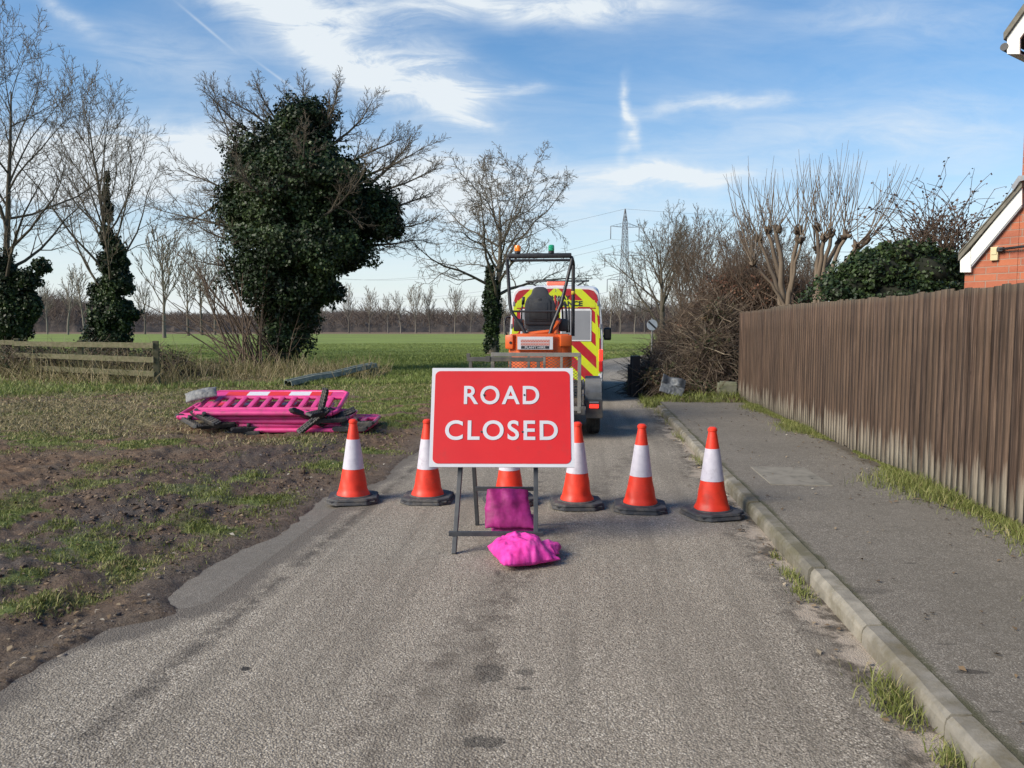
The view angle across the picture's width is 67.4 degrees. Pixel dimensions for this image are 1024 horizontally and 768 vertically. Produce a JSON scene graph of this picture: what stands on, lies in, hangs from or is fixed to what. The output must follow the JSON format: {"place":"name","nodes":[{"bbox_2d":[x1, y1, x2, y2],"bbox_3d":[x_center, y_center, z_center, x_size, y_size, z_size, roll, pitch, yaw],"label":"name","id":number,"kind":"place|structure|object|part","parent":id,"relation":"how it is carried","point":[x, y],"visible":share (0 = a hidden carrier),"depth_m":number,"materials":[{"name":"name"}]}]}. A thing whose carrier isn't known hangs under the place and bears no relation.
{"place":"outdoors","nodes":[
{"label":"outdoors","id":0,"kind":"place"},
{"bbox_2d":[0,343,650,396],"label":"grass","id":1,"kind":"structure","parent":0,"point":[425,371],"depth_m":31.20,"materials":[{"name":"green plant"}]},
{"bbox_2d":[0,355,961,767],"label":"road","id":2,"kind":"structure","parent":0,"point":[388,631],"depth_m":3.71,"materials":[{"name":"grey asphalt"}]},
{"bbox_2d":[679,427,744,521],"bbox_3d":[1.701,0.739,6.526,0.468,0.754,0.468,-2,4,-15],"label":"traffic cone","id":3,"kind":"object","parent":2,"relation":"on","point":[711,504],"visible":1,"depth_m":6.45,"materials":[{"name":"orange plastic"}]},
{"bbox_2d":[0,332,1002,719],"bbox_3d":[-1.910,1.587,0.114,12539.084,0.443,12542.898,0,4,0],"label":"ground","id":4,"kind":"structure","parent":0,"point":[34,634],"depth_m":7.44,"materials":[{"name":"green plant"}]},
{"bbox_2d":[0,45,36,181],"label":"bare tree","id":5,"kind":"object","parent":4,"relation":"on","point":[3,134],"visible":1,"depth_m":29.89,"materials":[{"name":"brown plant"}]},
{"bbox_2d":[37,280,55,333],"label":"distant tree","id":6,"kind":"object","parent":4,"relation":"on","point":[45,304],"visible":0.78,"depth_m":169.50,"materials":[{"name":"brown plant"}]},
{"bbox_2d":[56,269,85,334],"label":"distant tree","id":7,"kind":"object","parent":4,"relation":"on","point":[68,298],"visible":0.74,"depth_m":159.34,"materials":[{"name":"brown plant"}]},
{"bbox_2d":[0,0,147,359],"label":"ivy clad tree","id":8,"kind":"object","parent":4,"relation":"on","point":[22,306],"visible":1,"depth_m":32.51,"materials":[{"name":"brown plant"}]},
{"bbox_2d":[67,263,89,331],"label":"distant tree","id":9,"kind":"object","parent":4,"relation":"on","point":[77,282],"visible":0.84,"depth_m":147.96,"materials":[{"name":"brown plant"}]},
{"bbox_2d":[0,338,159,386],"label":"post and rail fence","id":10,"kind":"object","parent":4,"relation":"on","point":[80,345],"visible":0.8,"depth_m":21.12,"materials":[{"name":"wood"}]},
{"bbox_2d":[0,45,194,354],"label":"ivy clad tree","id":11,"kind":"object","parent":4,"relation":"on","point":[113,314],"visible":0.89,"depth_m":42.19,"materials":[{"name":"green plant"}]},
{"bbox_2d":[0,338,255,377],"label":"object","id":12,"kind":"object","parent":4,"relation":"on","point":[47,350],"visible":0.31,"depth_m":23.02,"materials":[{"name":"brown plant"}]},
{"bbox_2d":[133,278,152,333],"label":"distant tree","id":13,"kind":"object","parent":4,"relation":"on","point":[139,306],"visible":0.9,"depth_m":169.26,"materials":[{"name":"brown plant"}]},
{"bbox_2d":[130,217,200,337],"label":"distant tree","id":14,"kind":"object","parent":4,"relation":"on","point":[165,259],"visible":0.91,"depth_m":110.47,"materials":[{"name":"brown plant"}]},
{"bbox_2d":[0,335,346,378],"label":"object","id":15,"kind":"object","parent":4,"relation":"on","point":[109,349],"visible":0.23,"depth_m":22.98,"materials":[{"name":"green plant"}]},
{"bbox_2d":[171,250,200,335],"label":"distant tree","id":16,"kind":"object","parent":4,"relation":"on","point":[187,301],"visible":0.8,"depth_m":139.01,"materials":[{"name":"brown plant"}]},
{"bbox_2d":[0,338,392,390],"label":"dead weeds","id":17,"kind":"object","parent":4,"relation":"on","point":[272,370],"visible":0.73,"depth_m":22.43,"materials":[{"name":"plant"}]},
{"bbox_2d":[180,243,212,334],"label":"distant tree","id":18,"kind":"object","parent":4,"relation":"on","point":[200,297],"visible":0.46,"depth_m":148.56,"materials":[{"name":"brown plant"}]},
{"bbox_2d":[71,497,338,624],"bbox_3d":[-1.857,1.179,6.065,0.780,0.019,5.120,0,4,5],"label":"road patch","id":19,"kind":"object","parent":4,"relation":"on","point":[208,584],"visible":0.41,"depth_m":5.21,"materials":[{"name":"grey asphalt"}]},
{"bbox_2d":[326,419,378,505],"bbox_3d":[-1.462,0.698,7.074,0.468,0.754,0.468,0,4,-8],"label":"traffic cone","id":20,"kind":"object","parent":19,"relation":"on","point":[353,490],"visible":1,"depth_m":7.00,"materials":[{"name":"orange plastic"}]},
{"bbox_2d":[0,427,413,682],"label":"stones","id":21,"kind":"object","parent":4,"relation":"on","point":[67,623],"visible":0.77,"depth_m":4.40,"materials":[{"name":"grey stone"}]},
{"bbox_2d":[199,258,226,334],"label":"distant tree","id":22,"kind":"object","parent":4,"relation":"on","point":[209,280],"visible":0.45,"depth_m":149.29,"materials":[{"name":"brown plant"}]},
{"bbox_2d":[0,406,429,625],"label":"mud clods","id":23,"kind":"object","parent":4,"relation":"on","point":[174,505],"visible":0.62,"depth_m":7.26,"materials":[{"name":"brown soil"}]},
{"bbox_2d":[216,426,236,430],"bbox_3d":[-4.209,0.692,11.661,0.575,0.096,0.062,2,-24,3],"label":"barrier foot","id":24,"kind":"object","parent":4,"relation":"on","point":[227,428],"visible":0.18,"depth_m":11.64},
{"bbox_2d":[140,224,319,369],"bbox_3d":[-9.356,-2.740,25.589,6.059,4.938,2.728,0,4,0],"label":"bush","id":25,"kind":"object","parent":4,"relation":"on","point":[247,346],"visible":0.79,"depth_m":25.34,"materials":[{"name":"brown plant"}]},
{"bbox_2d":[0,361,484,446],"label":"grass","id":26,"kind":"structure","parent":4,"relation":"on","point":[64,413],"depth_m":13.64,"materials":[{"name":"green plant"}]},
{"bbox_2d":[0,365,501,621],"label":"grass","id":27,"kind":"structure","parent":4,"relation":"on","point":[39,602],"depth_m":7.18,"materials":[{"name":"green plant"}]},
{"bbox_2d":[125,65,450,371],"bbox_3d":[-7.573,-5.351,25.290,11.228,10.462,5.616,0,4,0],"label":"ivy covered tree","id":28,"kind":"object","parent":4,"relation":"on","point":[297,198],"visible":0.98,"depth_m":24.88,"materials":[{"name":"green plant"}]},
{"bbox_2d":[225,420,377,434],"bbox_3d":[-3.166,0.630,11.871,2.174,0.195,1.138,0,5,2],"label":"pedestrian barrier","id":29,"kind":"object","parent":4,"relation":"on","point":[259,430],"visible":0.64,"depth_m":11.41,"materials":[{"name":"pink plastic"}]},
{"bbox_2d":[230,414,380,432],"bbox_3d":[-3.105,0.561,11.893,2.159,0.201,1.224,0,6,-1],"label":"pedestrian barrier","id":30,"kind":"object","parent":29,"relation":"on","point":[362,419],"visible":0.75,"depth_m":11.47,"materials":[{"name":"pink plastic"}]},
{"bbox_2d":[199,409,357,429],"bbox_3d":[-3.524,0.493,11.879,2.240,0.227,1.161,0,8,1],"label":"pedestrian barrier","id":31,"kind":"object","parent":30,"relation":"on","point":[324,420],"visible":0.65,"depth_m":11.43,"materials":[{"name":"pink plastic"}]},
{"bbox_2d":[175,401,334,428],"bbox_3d":[-3.927,0.393,11.794,2.235,0.325,1.264,0,11,-2],"label":"pedestrian barrier","id":32,"kind":"object","parent":31,"relation":"on","point":[186,417],"visible":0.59,"depth_m":11.42,"materials":[{"name":"pink plastic"}]},
{"bbox_2d":[190,390,348,425],"bbox_3d":[-3.683,0.325,11.683,2.208,0.244,1.305,0,19,0],"label":"pedestrian barrier","id":33,"kind":"object","parent":32,"relation":"on","point":[202,413],"visible":0.98,"depth_m":11.70,"materials":[{"name":"pink plastic"}]},
{"bbox_2d":[185,387,216,402],"bbox_3d":[-4.773,0.146,11.785,0.470,0.118,0.312,-14,31,-19],"label":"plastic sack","id":34,"kind":"object","parent":33,"relation":"on","point":[200,394],"visible":1,"depth_m":11.72,"materials":[{"name":"white plastic"}]},
{"bbox_2d":[315,387,328,425],"bbox_3d":[-2.829,0.338,11.413,0.096,0.575,0.062,16,4,30],"label":"barrier foot","id":35,"kind":"object","parent":33,"relation":"attached to","point":[323,397],"visible":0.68,"depth_m":11.39},
{"bbox_2d":[320,406,355,426],"bbox_3d":[-2.623,0.492,11.521,0.575,0.096,0.062,-23,-21,-11],"label":"barrier foot","id":36,"kind":"object","parent":31,"relation":"on","point":[349,411],"visible":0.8,"depth_m":11.53},
{"bbox_2d":[296,406,329,433],"bbox_3d":[-2.934,0.547,11.325,0.575,0.096,0.062,-39,-27,-4],"label":"barrier foot","id":37,"kind":"object","parent":4,"relation":"on","point":[307,425],"visible":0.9,"depth_m":11.30},
{"bbox_2d":[318,306,327,332],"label":"distant tree","id":38,"kind":"object","parent":4,"relation":"on","point":[323,314],"visible":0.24,"depth_m":204.25,"materials":[{"name":"brown plant"}]},
{"bbox_2d":[284,362,377,385],"bbox_3d":[-5.093,-0.238,22.210,0.285,0.602,4.578,2,5,20],"label":"pipe","id":39,"kind":"object","parent":4,"relation":"on","point":[310,377],"visible":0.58,"depth_m":21.63,"materials":[{"name":"metal"}]},
{"bbox_2d":[341,284,358,332],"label":"distant tree","id":40,"kind":"object","parent":4,"relation":"on","point":[347,303],"visible":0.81,"depth_m":199.12,"materials":[{"name":"brown plant"}]},
{"bbox_2d":[362,286,378,332],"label":"distant tree","id":41,"kind":"object","parent":4,"relation":"on","point":[369,300],"visible":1,"depth_m":199.00,"materials":[{"name":"brown plant"}]},
{"bbox_2d":[380,293,392,332],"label":"distant tree","id":42,"kind":"object","parent":4,"relation":"on","point":[387,303],"visible":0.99,"depth_m":204.44,"materials":[{"name":"brown plant"}]},
{"bbox_2d":[390,291,405,332],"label":"distant tree","id":43,"kind":"object","parent":4,"relation":"on","point":[398,308],"visible":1,"depth_m":199.15,"materials":[{"name":"brown plant"}]},
{"bbox_2d":[405,282,427,332],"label":"distant tree","id":44,"kind":"object","parent":4,"relation":"on","point":[415,300],"visible":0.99,"depth_m":197.03,"materials":[{"name":"brown plant"}]},
{"bbox_2d":[400,419,454,505],"bbox_3d":[-0.778,0.698,7.084,0.468,0.754,0.468,0,5,4],"label":"traffic cone","id":45,"kind":"object","parent":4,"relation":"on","point":[427,490],"visible":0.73,"depth_m":7.00,"materials":[{"name":"orange plastic"}]},
{"bbox_2d":[421,286,436,332],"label":"distant tree","id":46,"kind":"object","parent":4,"relation":"on","point":[428,303],"visible":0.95,"depth_m":198.83,"materials":[{"name":"brown plant"}]},
{"bbox_2d":[32,286,828,331],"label":"woods","id":47,"kind":"object","parent":4,"relation":"on","point":[447,316],"visible":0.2,"depth_m":241.75,"materials":[{"name":"brown plant"}]},
{"bbox_2d":[443,286,468,332],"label":"distant tree","id":48,"kind":"object","parent":4,"relation":"on","point":[456,303],"visible":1,"depth_m":196.53,"materials":[{"name":"brown plant"}]},
{"bbox_2d":[466,298,476,332],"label":"distant tree","id":49,"kind":"object","parent":4,"relation":"on","point":[471,307],"visible":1,"depth_m":203.83,"materials":[{"name":"brown plant"}]},
{"bbox_2d":[384,141,602,353],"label":"ivy wrapped tree","id":50,"kind":"object","parent":4,"relation":"on","point":[492,311],"visible":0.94,"depth_m":44.07,"materials":[{"name":"brown plant"}]},
{"bbox_2d":[429,368,574,553],"bbox_3d":[-0.071,0.529,5.779,1.050,1.299,0.821,0,4,1],"label":"road sign","id":51,"kind":"object","parent":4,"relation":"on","point":[506,417],"visible":0.98,"depth_m":5.62,"materials":[{"name":"metal"}]},
{"bbox_2d":[484,488,533,530],"bbox_3d":[-0.012,0.991,5.968,0.398,0.351,0.241,0,-12,2],"label":"sandbag","id":52,"kind":"object","parent":51,"relation":"hanging from","point":[507,509],"visible":0.91,"depth_m":5.87,"materials":[{"name":"pink fabric"}]},
{"bbox_2d":[500,295,508,334],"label":"distant tree","id":53,"kind":"object","parent":4,"relation":"on","point":[504,303],"visible":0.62,"depth_m":149.61,"materials":[{"name":"brown plant"}]},
{"bbox_2d":[482,467,533,505],"bbox_3d":[-0.025,0.703,7.018,0.468,0.754,0.468,-2,4,-12],"label":"traffic cone","id":54,"kind":"object","parent":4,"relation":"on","point":[509,477],"visible":0.17,"depth_m":6.94,"materials":[{"name":"orange plastic"}]},
{"bbox_2d":[0,388,1021,767],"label":"fallen leaves","id":55,"kind":"object","parent":4,"relation":"on","point":[324,486],"visible":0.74,"depth_m":5.63,"materials":[{"name":"brown plant"}]},
{"bbox_2d":[487,531,560,565],"bbox_3d":[0.113,1.125,5.310,0.502,0.198,0.500,-1,4,-16],"label":"sandbag","id":56,"kind":"object","parent":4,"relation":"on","point":[514,548],"visible":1,"depth_m":5.15,"materials":[{"name":"pink fabric"}]},
{"bbox_2d":[466,353,602,432],"bbox_3d":[0.579,-0.016,13.463,1.895,1.242,5.735,0,4,5],"label":"plant trailer","id":57,"kind":"object","parent":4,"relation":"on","point":[588,396],"visible":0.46,"depth_m":10.79,"materials":[{"name":"metal"}]},
{"bbox_2d":[504,245,574,367],"bbox_3d":[0.508,-1.038,12.920,1.103,2.360,2.558,0,4,5],"label":"mini digger","id":58,"kind":"object","parent":57,"relation":"on","point":[543,320],"visible":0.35,"depth_m":11.83,"materials":[{"name":"orange paint"}]},
{"bbox_2d":[510,280,610,386],"bbox_3d":[1.228,-1.140,19.333,2.600,2.618,5.911,0,4,6],"label":"maintenance van","id":59,"kind":"object","parent":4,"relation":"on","point":[587,341],"visible":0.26,"depth_m":16.42,"materials":[{"name":"yellow paint"}]},
{"bbox_3d":[0.452,-1.037,16.539,0.964,2.025,0.039,0,4,6],"label":"rear door","id":60,"kind":"part","parent":59,"relation":"part of","materials":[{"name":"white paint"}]},
{"bbox_3d":[1.427,-1.030,16.440,0.965,2.025,0.040,0,4,6],"label":"rear door","id":61,"kind":"part","parent":59,"relation":"part of","materials":[{"name":"yellow paint"}]},
{"bbox_2d":[550,422,604,510],"bbox_3d":[0.583,0.713,6.875,0.468,0.754,0.468,0,4,-2],"label":"traffic cone","id":62,"kind":"object","parent":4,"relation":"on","point":[576,495],"visible":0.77,"depth_m":6.79,"materials":[{"name":"orange plastic"}]},
{"bbox_2d":[600,295,607,320],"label":"distant tree","id":63,"kind":"object","parent":4,"relation":"on","point":[604,309],"visible":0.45,"depth_m":198.67,"materials":[{"name":"brown plant"}]},
{"bbox_2d":[603,285,618,327],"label":"distant tree","id":64,"kind":"object","parent":4,"relation":"on","point":[611,310],"visible":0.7,"depth_m":188.47,"materials":[{"name":"brown plant"}]},
{"bbox_2d":[610,282,626,333],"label":"distant tree","id":65,"kind":"object","parent":4,"relation":"on","point":[617,296],"visible":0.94,"depth_m":184.22,"materials":[{"name":"brown plant"}]},
{"bbox_2d":[604,209,644,311],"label":"electricity pylon","id":66,"kind":"object","parent":4,"relation":"on","point":[627,227],"visible":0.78,"depth_m":329.11,"materials":[{"name":"metal"}]},
{"bbox_2d":[341,239,609,279],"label":"power cable","id":67,"kind":"object","parent":66,"relation":"attached to","point":[475,269],"visible":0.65,"depth_m":410.14,"materials":[{"name":"grey metal"}]},
{"bbox_2d":[340,241,633,279],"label":"power cable","id":68,"kind":"object","parent":66,"relation":"attached to","point":[503,269],"visible":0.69,"depth_m":395.79,"materials":[{"name":"grey metal"}]},
{"bbox_2d":[358,272,625,299],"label":"power cable","id":69,"kind":"object","parent":66,"relation":"attached to","point":[460,297],"visible":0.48,"depth_m":461.50,"materials":[{"name":"grey metal"}]},
{"bbox_2d":[382,209,622,253],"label":"power cable","id":70,"kind":"object","parent":66,"relation":"attached to","point":[529,230],"visible":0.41,"depth_m":366.23,"materials":[{"name":"grey metal"}]},
{"bbox_2d":[631,209,958,219],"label":"power cable","id":71,"kind":"object","parent":66,"relation":"attached to","point":[745,216],"visible":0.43,"depth_m":319.34,"materials":[{"name":"grey metal"}]},
{"bbox_2d":[627,356,639,396],"bbox_3d":[2.796,-0.174,17.643,0.250,0.950,0.155,-1,4,-11],"label":"roadside post","id":72,"kind":"object","parent":4,"relation":"on","point":[633,387],"visible":0.94,"depth_m":17.58,"materials":[{"name":"black plastic"}]},
{"bbox_2d":[628,288,642,333],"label":"distant tree","id":73,"kind":"object","parent":4,"relation":"on","point":[637,309],"visible":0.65,"depth_m":188.92,"materials":[{"name":"brown plant"}]},
{"bbox_2d":[613,424,667,515],"bbox_3d":[1.132,0.723,6.737,0.468,0.754,0.468,1,5,7],"label":"traffic cone","id":74,"kind":"object","parent":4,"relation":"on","point":[639,498],"visible":1,"depth_m":6.66,"materials":[{"name":"orange plastic"}]},
{"bbox_2d":[637,294,648,332],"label":"distant tree","id":75,"kind":"object","parent":4,"relation":"on","point":[643,314],"visible":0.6,"depth_m":194.18,"materials":[{"name":"brown plant"}]},
{"bbox_2d":[647,318,657,349],"bbox_3d":[4.999,-1.399,27.507,0.390,1.927,0.106,0,4,-6],"label":"speed limit sign","id":76,"kind":"object","parent":4,"relation":"on","point":[652,324],"visible":0.88,"depth_m":27.41,"materials":[{"name":"metal"}]},
{"bbox_2d":[639,309,692,355],"bbox_3d":[8.122,-2.455,35.412,6.436,2.888,4.083,-2,5,-29],"label":"distant thicket","id":77,"kind":"object","parent":4,"relation":"on","point":[662,325],"visible":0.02,"depth_m":33.98,"materials":[{"name":"brown plant"}]},
{"bbox_2d":[597,199,735,332],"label":"bare tree","id":78,"kind":"object","parent":4,"relation":"on","point":[663,297],"visible":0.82,"depth_m":51.79,"materials":[{"name":"brown plant"}]},
{"bbox_2d":[659,374,685,395],"bbox_3d":[3.399,0.035,16.228,0.513,0.410,0.118,15,-21,11],"label":"metal sheet","id":79,"kind":"object","parent":4,"relation":"on","point":[671,385],"visible":0.99,"depth_m":16.21,"materials":[{"name":"metal"}]},
{"bbox_2d":[666,291,679,320],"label":"distant tree","id":80,"kind":"object","parent":4,"relation":"on","point":[672,309],"visible":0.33,"depth_m":178.69,"materials":[{"name":"brown plant"}]},
{"bbox_2d":[604,285,758,398],"bbox_3d":[4.103,-1.092,18.378,3.670,2.683,5.288,0,4,0],"label":"bramble hedge","id":81,"kind":"object","parent":4,"relation":"on","point":[702,356],"visible":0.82,"depth_m":17.37,"materials":[{"name":"brown plant"}]},
{"bbox_2d":[624,383,746,407],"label":"grass","id":82,"kind":"structure","parent":4,"relation":"on","point":[657,399],"depth_m":15.80,"materials":[{"name":"green plant"}]},
{"bbox_2d":[652,217,720,321],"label":"bare tree","id":83,"kind":"object","parent":4,"relation":"on","point":[702,256],"visible":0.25,"depth_m":61.03,"materials":[{"name":"brown plant"}]},
{"bbox_2d":[658,204,735,316],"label":"bare tree","id":84,"kind":"object","parent":4,"relation":"on","point":[691,262],"visible":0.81,"depth_m":45.98,"materials":[{"name":"brown plant"}]},
{"bbox_2d":[716,381,736,395],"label":"concrete block","id":85,"kind":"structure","parent":4,"relation":"on","point":[731,386],"depth_m":16.31,"materials":[{"name":"beige concrete"}]},
{"bbox_2d":[678,205,790,301],"bbox_3d":[11.873,-5.271,39.900,4.700,8.089,4.652,-4,6,-43],"label":"bare tree","id":86,"kind":"object","parent":4,"relation":"on","point":[725,244],"visible":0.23,"depth_m":39.65,"materials":[{"name":"brown plant"}]},
{"bbox_2d":[655,235,814,363],"bbox_3d":[6.127,-1.842,19.971,4.985,3.925,3.172,1,4,19],"label":"dry hedge","id":87,"kind":"object","parent":4,"relation":"on","point":[745,279],"visible":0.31,"depth_m":19.49,"materials":[{"name":"brown plant"}]},
{"bbox_2d":[732,206,812,278],"bbox_3d":[12.262,-4.727,36.695,4.899,7.498,3.754,-4,6,-43],"label":"bare tree","id":88,"kind":"object","parent":4,"relation":"on","point":[783,245],"visible":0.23,"depth_m":36.23,"materials":[{"name":"brown plant"}]},
{"bbox_2d":[725,154,831,305],"bbox_3d":[5.811,-2.359,17.394,2.121,5.548,2.038,0,4,0],"label":"pollarded tree","id":89,"kind":"object","parent":4,"relation":"on","point":[784,296],"visible":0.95,"depth_m":17.21,"materials":[{"name":"brown plant"}]},
{"bbox_2d":[632,400,975,767],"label":"grass","id":90,"kind":"structure","parent":4,"relation":"on","point":[946,754],"depth_m":3.26,"materials":[{"name":"green plant"}]},
{"bbox_2d":[785,233,840,285],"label":"bare tree","id":91,"kind":"object","parent":4,"relation":"on","point":[804,260],"visible":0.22,"depth_m":47.21,"materials":[{"name":"brown plant"}]},
{"bbox_2d":[657,405,1023,767],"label":"kerb","id":92,"kind":"structure","parent":4,"relation":"on","point":[948,713],"depth_m":3.71,"materials":[{"name":"concrete"}]},
{"bbox_2d":[791,140,923,302],"bbox_3d":[7.525,-2.392,16.893,2.931,5.688,1.894,0,4,0],"label":"pollarded tree","id":93,"kind":"object","parent":4,"relation":"on","point":[822,261],"visible":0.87,"depth_m":16.68,"materials":[{"name":"brown plant"}]},
{"bbox_2d":[793,236,964,303],"bbox_3d":[6.975,-1.327,13.796,3.719,2.639,2.395,0,4,0],"label":"evergreen bush","id":94,"kind":"object","parent":4,"relation":"on","point":[885,268],"visible":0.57,"depth_m":13.27,"materials":[{"name":"green plant"}]},
{"bbox_2d":[840,157,1011,255],"bbox_3d":[7.788,-3.012,14.482,3.870,2.705,3.545,0,4,0],"label":"climber shrub","id":95,"kind":"object","parent":94,"relation":"on","point":[933,236],"visible":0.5,"depth_m":14.18,"materials":[{"name":"brown plant"}]},
{"bbox_2d":[738,283,1023,525],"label":"wooden fence","id":96,"kind":"object","parent":4,"relation":"on","point":[931,384],"visible":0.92,"depth_m":7.69,"materials":[{"name":"brown wood"}]},
{"bbox_2d":[958,4,1023,288],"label":"brick house","id":97,"kind":"structure","parent":4,"relation":"on","point":[991,253],"depth_m":8.17,"materials":[{"name":"brick"}]},
{"bbox_2d":[0,0,1023,315],"label":"sky","id":98,"kind":"structure","parent":0,"point":[650,103],"materials":[{"name":"blue"}]},
{"bbox_2d":[660,402,1023,764],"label":"pavement","id":99,"kind":"structure","parent":0,"point":[919,559],"depth_m":5.06,"materials":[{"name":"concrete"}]},
{"bbox_2d":[750,466,832,485],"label":"footway slab","id":100,"kind":"structure","parent":99,"relation":"on","point":[801,476],"depth_m":7.71,"materials":[{"name":"grey concrete"}]},
{"bbox_2d":[735,399,1023,601],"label":"grass","id":101,"kind":"structure","parent":99,"relation":"on","point":[907,480],"depth_m":6.96,"materials":[{"name":"green plant"}]}
]}

